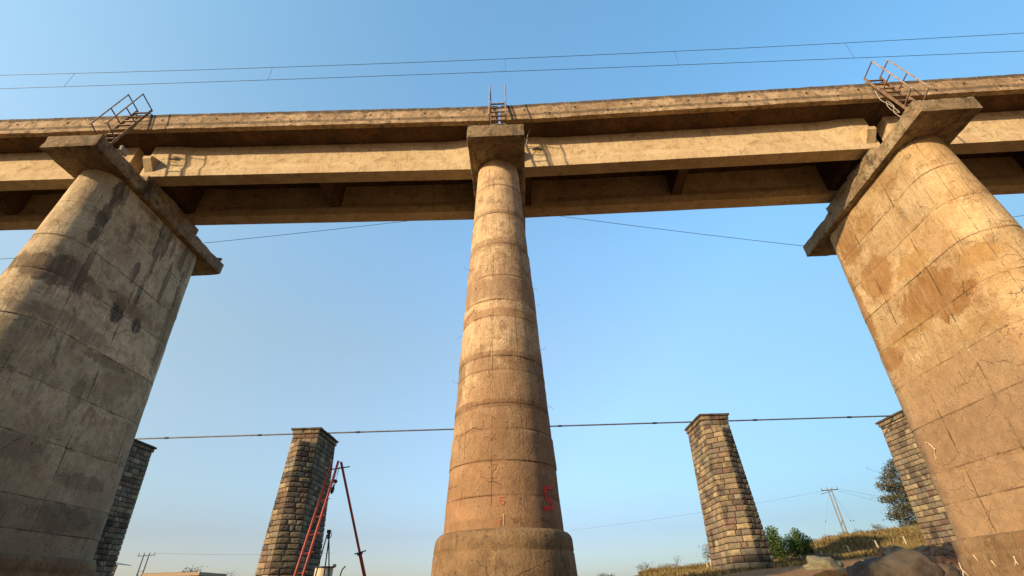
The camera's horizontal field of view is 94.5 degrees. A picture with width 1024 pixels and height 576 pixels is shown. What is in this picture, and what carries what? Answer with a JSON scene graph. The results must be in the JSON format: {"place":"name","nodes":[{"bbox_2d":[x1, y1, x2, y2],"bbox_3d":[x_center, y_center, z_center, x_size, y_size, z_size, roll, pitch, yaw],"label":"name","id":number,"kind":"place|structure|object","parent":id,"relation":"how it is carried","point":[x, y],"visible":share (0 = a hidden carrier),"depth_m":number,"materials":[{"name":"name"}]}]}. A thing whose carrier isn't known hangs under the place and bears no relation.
{"place":"outdoors","nodes":[
{"label":"outdoors","id":0,"kind":"place"},
{"bbox_2d":[112,562,130,575],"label":"pole","id":1,"kind":"structure","parent":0,"point":[117,565],"depth_m":44.06,"materials":[{"name":"grey metal"}]},
{"bbox_2d":[142,572,226,575],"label":"flat roofed house","id":2,"kind":"structure","parent":0,"point":[183,574],"depth_m":52.05,"materials":[{"name":"beige paint"}]},
{"bbox_2d":[5,221,404,258],"bbox_3d":[-13.601,-2.096,19.992,26.601,1.919,0.018,-2,-33,1],"label":"service cable","id":3,"kind":"object","parent":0,"point":[287,234],"visible":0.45,"depth_m":19.97,"materials":[{"name":"metal"}]},
{"bbox_2d":[0,33,1019,88],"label":"overhead line","id":4,"kind":"object","parent":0,"point":[515,58],"visible":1,"depth_m":20.81,"materials":[{"name":"metal"}]},
{"bbox_2d":[0,0,1023,575],"label":"sky","id":5,"kind":"structure","parent":0,"point":[355,328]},
{"bbox_2d":[635,528,963,575],"bbox_3d":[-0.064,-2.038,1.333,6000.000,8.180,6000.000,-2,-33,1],"label":"ground","id":6,"kind":"structure","parent":0,"point":[794,570],"depth_m":27.36,"materials":[{"name":"brown soil"}]},
{"bbox_2d":[0,134,223,575],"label":"bridge pier","id":7,"kind":"structure","parent":6,"relation":"on","point":[113,256],"depth_m":12.81,"materials":[{"name":"concrete"}]},
{"bbox_2d":[0,115,179,230],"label":"bridge span","id":8,"kind":"object","parent":7,"relation":"on","point":[36,181],"visible":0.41,"depth_m":16.21,"materials":[{"name":"concrete"}]},
{"bbox_2d":[89,93,152,144],"bbox_3d":[-12.632,-5.211,15.280,0.542,2.982,1.214,-2,-33,1],"label":"access ladder","id":9,"kind":"object","parent":7,"relation":"on","point":[120,124],"visible":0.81,"depth_m":15.39,"materials":[{"name":"metal"}]},
{"bbox_2d":[118,145,128,156],"bbox_3d":[-12.147,-4.150,14.726,0.110,0.560,0.300,-2,-33,1],"label":"floodlight","id":10,"kind":"object","parent":7,"relation":"on","point":[123,150],"visible":0.95,"depth_m":14.75,"materials":[{"name":"metal"}]},
{"bbox_2d":[93,439,156,575],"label":"stone pier","id":11,"kind":"structure","parent":6,"relation":"on","point":[109,546],"depth_m":38.30,"materials":[{"name":"grey stone"}]},
{"bbox_2d":[136,553,154,575],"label":"power pole","id":12,"kind":"object","parent":6,"relation":"on","point":[143,555],"visible":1,"depth_m":70.63,"materials":[{"name":"metal"}]},
{"bbox_2d":[181,566,207,571],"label":"shrub","id":13,"kind":"object","parent":6,"relation":"on","point":[191,569],"visible":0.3,"depth_m":54.64,"materials":[{"name":"brown plant"}]},
{"bbox_2d":[255,427,338,575],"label":"stone pier","id":14,"kind":"structure","parent":6,"relation":"on","point":[310,458],"depth_m":35.60,"materials":[{"name":"beige stone"}]},
{"bbox_2d":[135,415,893,439],"bbox_3d":[0.813,11.746,39.977,95.200,0.512,0.162,-2,-33,1],"label":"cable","id":15,"kind":"object","parent":14,"relation":"on","point":[550,426],"visible":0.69,"depth_m":39.89,"materials":[{"name":"metal"}]},
{"bbox_2d":[315,530,331,575],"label":"tripod","id":16,"kind":"object","parent":6,"relation":"on","point":[328,537],"visible":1,"depth_m":16.08,"materials":[{"name":"black metal"}]},
{"bbox_2d":[314,564,335,575],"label":"storage tank","id":17,"kind":"object","parent":6,"relation":"on","point":[320,571],"visible":0.84,"depth_m":18.85,"materials":[{"name":"metal"}]},
{"bbox_2d":[293,461,365,575],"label":"tripod hoist","id":18,"kind":"object","parent":6,"relation":"on","point":[359,553],"visible":1,"depth_m":13.76,"materials":[{"name":"red metal"}]},
{"bbox_2d":[330,467,339,493],"bbox_3d":[-5.330,5.783,14.266,0.161,0.784,0.096,-2,-33,1],"label":"pulley block","id":19,"kind":"object","parent":18,"relation":"hanging from","point":[333,487],"depth_m":14.17,"materials":[{"name":"metal"}]},
{"bbox_2d":[431,124,577,575],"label":"bridge pier","id":20,"kind":"structure","parent":6,"relation":"on","point":[503,515],"depth_m":9.65,"materials":[{"name":"concrete"}]},
{"bbox_2d":[133,106,497,224],"bbox_3d":[-6.497,-4.035,17.152,12.179,2.270,4.013,-1,-33,1],"label":"bridge span","id":21,"kind":"object","parent":20,"relation":"on","point":[363,165],"visible":0.91,"depth_m":16.08,"materials":[{"name":"concrete"}]},
{"bbox_2d":[488,84,506,124],"bbox_3d":[-0.439,-5.432,15.053,0.542,2.982,1.214,-2,-33,1],"label":"access ladder","id":22,"kind":"object","parent":20,"relation":"on","point":[489,113],"visible":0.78,"depth_m":15.27,"materials":[{"name":"metal"}]},
{"bbox_2d":[636,561,653,570],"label":"bare shrub","id":23,"kind":"object","parent":6,"relation":"on","point":[646,565],"visible":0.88,"depth_m":59.93,"materials":[{"name":"brown plant"}]},
{"bbox_2d":[652,562,676,567],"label":"scrub","id":24,"kind":"object","parent":6,"relation":"on","point":[666,565],"visible":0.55,"depth_m":56.42,"materials":[{"name":"brown plant"}]},
{"bbox_2d":[698,543,711,564],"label":"scrub tree","id":25,"kind":"object","parent":6,"relation":"on","point":[707,555],"visible":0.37,"depth_m":48.48,"materials":[{"name":"green plant"}]},
{"bbox_2d":[684,413,774,571],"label":"stone pier","id":26,"kind":"structure","parent":6,"relation":"on","point":[736,537],"depth_m":35.15,"materials":[{"name":"beige stone"}]},
{"bbox_2d":[764,525,789,559],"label":"bush","id":27,"kind":"object","parent":6,"relation":"on","point":[778,550],"visible":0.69,"depth_m":43.24,"materials":[{"name":"green plant"}]},
{"bbox_2d":[638,523,941,575],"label":"dry grass","id":28,"kind":"structure","parent":6,"relation":"on","point":[696,570],"depth_m":45.08,"materials":[{"name":"beige plant"}]},
{"bbox_2d":[784,527,814,558],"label":"bush","id":29,"kind":"object","parent":6,"relation":"on","point":[797,547],"visible":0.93,"depth_m":44.99,"materials":[{"name":"green plant"}]},
{"bbox_2d":[797,552,844,560],"bbox_3d":[18.314,16.166,28.088,3.159,0.865,1.975,6,-34,-11],"label":"dry scrub","id":30,"kind":"object","parent":6,"relation":"on","point":[829,554],"visible":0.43,"depth_m":28.06,"materials":[{"name":"brown plant"}]},
{"bbox_2d":[802,555,843,569],"bbox_3d":[17.021,15.226,25.314,2.177,1.718,1.962,11,-35,-19],"label":"boulder","id":31,"kind":"object","parent":6,"relation":"on","point":[815,562],"visible":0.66,"depth_m":25.21,"materials":[{"name":"beige stone"}]},
{"bbox_2d":[813,570,847,575],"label":"soil mound","id":32,"kind":"object","parent":6,"relation":"on","point":[832,573],"visible":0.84,"depth_m":20.18,"materials":[{"name":"brown soil"}]},
{"bbox_2d":[821,487,855,532],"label":"power pole","id":33,"kind":"object","parent":6,"relation":"on","point":[835,508],"visible":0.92,"depth_m":71.98,"materials":[{"name":"concrete"}]},
{"bbox_2d":[869,523,884,529],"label":"dry shrub","id":34,"kind":"object","parent":6,"relation":"on","point":[876,526],"visible":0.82,"depth_m":52.90,"materials":[{"name":"brown plant"}]},
{"bbox_2d":[876,552,884,556],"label":"loose rock","id":35,"kind":"object","parent":6,"relation":"on","point":[880,554],"visible":0.58,"depth_m":26.54,"materials":[{"name":"stone"}]},
{"bbox_2d":[860,545,903,553],"bbox_3d":[24.497,17.408,31.137,1.947,0.867,2.139,23,-41,-33],"label":"dry scrub","id":36,"kind":"object","parent":6,"relation":"on","point":[879,549],"visible":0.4,"depth_m":31.20,"materials":[{"name":"brown plant"}]},
{"bbox_2d":[867,458,918,526],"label":"tree","id":37,"kind":"object","parent":6,"relation":"on","point":[900,511],"visible":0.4,"depth_m":57.93,"materials":[{"name":"green plant"}]},
{"bbox_2d":[886,545,903,551],"bbox_3d":[22.149,15.303,27.408,1.090,0.583,0.977,-28,-46,3],"label":"loose rock","id":38,"kind":"object","parent":6,"relation":"on","point":[893,548],"visible":0.41,"depth_m":27.29,"materials":[{"name":"grey stone"}]},
{"bbox_2d":[846,548,944,575],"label":"boulder","id":39,"kind":"object","parent":6,"relation":"on","point":[905,562],"visible":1,"depth_m":16.00,"materials":[{"name":"grey stone"}]},
{"bbox_2d":[803,96,1023,575],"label":"bridge pier","id":40,"kind":"structure","parent":6,"relation":"on","point":[919,231],"depth_m":12.19,"materials":[{"name":"concrete"}]},
{"bbox_2d":[500,83,885,217],"bbox_3d":[5.824,-4.401,16.708,12.179,2.270,4.013,-2,-33,3],"label":"bridge span","id":41,"kind":"object","parent":40,"relation":"on","point":[784,146],"visible":0.94,"depth_m":15.64,"materials":[{"name":"concrete"}]},
{"bbox_2d":[561,215,1023,245],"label":"service cable","id":42,"kind":"object","parent":41,"relation":"attached to","point":[702,234],"visible":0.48,"depth_m":19.38,"materials":[{"name":"metal"}]},
{"bbox_2d":[874,91,900,116],"bbox_3d":[11.375,-5.456,14.250,0.464,1.991,0.206,24,-41,-33],"label":"loose cable","id":43,"kind":"object","parent":40,"relation":"on","point":[890,105],"visible":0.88,"depth_m":14.11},
{"bbox_2d":[863,59,931,108],"bbox_3d":[11.757,-5.931,14.403,0.542,2.982,1.214,-3,-33,2],"label":"access ladder","id":44,"kind":"object","parent":40,"relation":"on","point":[892,98],"visible":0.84,"depth_m":14.56,"materials":[{"name":"metal"}]},
{"bbox_2d":[843,74,1023,194],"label":"bridge span","id":45,"kind":"object","parent":40,"relation":"on","point":[986,146],"visible":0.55,"depth_m":15.10,"materials":[{"name":"concrete"}]},
{"bbox_2d":[875,410,956,545],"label":"stone pier","id":46,"kind":"structure","parent":6,"relation":"on","point":[924,498],"depth_m":37.41,"materials":[{"name":"beige stone"}]},
{"bbox_2d":[914,545,927,550],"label":"loose rock","id":47,"kind":"object","parent":6,"relation":"on","point":[920,547],"visible":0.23,"depth_m":25.55,"materials":[{"name":"grey stone"}]},
{"bbox_2d":[921,551,935,555],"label":"loose rock","id":48,"kind":"object","parent":6,"relation":"on","point":[928,553],"visible":0.25,"depth_m":23.65,"materials":[{"name":"grey stone"}]},
{"bbox_2d":[929,546,945,555],"bbox_3d":[22.041,13.744,24.472,0.762,0.693,0.894,-7,-34,8],"label":"loose rock","id":49,"kind":"object","parent":6,"relation":"on","point":[935,549],"visible":0.27,"depth_m":24.42,"materials":[{"name":"grey stone"}]},
{"bbox_2d":[929,556,946,563],"bbox_3d":[18.648,12.186,20.891,0.726,0.680,0.858,3,-33,-7],"label":"loose rock","id":50,"kind":"object","parent":6,"relation":"on","point":[937,559],"visible":0.25,"depth_m":20.68,"materials":[{"name":"stone"}]},
{"bbox_2d":[938,556,955,564],"bbox_3d":[19.625,12.415,21.363,0.503,0.441,0.704,13,-17,-8],"label":"loose rock","id":51,"kind":"object","parent":6,"relation":"on","point":[949,560],"visible":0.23,"depth_m":21.25,"materials":[{"name":"stone"}]},
{"bbox_2d":[937,551,957,559],"bbox_3d":[20.824,12.981,22.616,0.762,0.793,0.897,-27,-41,33],"label":"loose rock","id":52,"kind":"object","parent":6,"relation":"on","point":[945,553],"visible":0.29,"depth_m":22.52,"materials":[{"name":"grey stone"}]},
{"bbox_2d":[943,545,954,553],"bbox_3d":[24.767,14.759,26.588,0.987,0.458,0.714,-7,-21,-22],"label":"loose rock","id":53,"kind":"object","parent":6,"relation":"on","point":[950,548],"visible":0.22,"depth_m":26.53,"materials":[{"name":"grey stone"}]},
{"bbox_2d":[942,556,957,563],"bbox_3d":[20.345,12.774,22.028,0.851,0.389,0.711,-9,-44,34],"label":"loose rock","id":54,"kind":"object","parent":6,"relation":"on","point":[955,561],"visible":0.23,"depth_m":21.84,"materials":[{"name":"stone"}]},
{"bbox_2d":[937,563,963,575],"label":"boulder","id":55,"kind":"object","parent":6,"relation":"on","point":[950,570],"visible":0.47,"depth_m":15.84,"materials":[{"name":"grey stone"}]}
]}

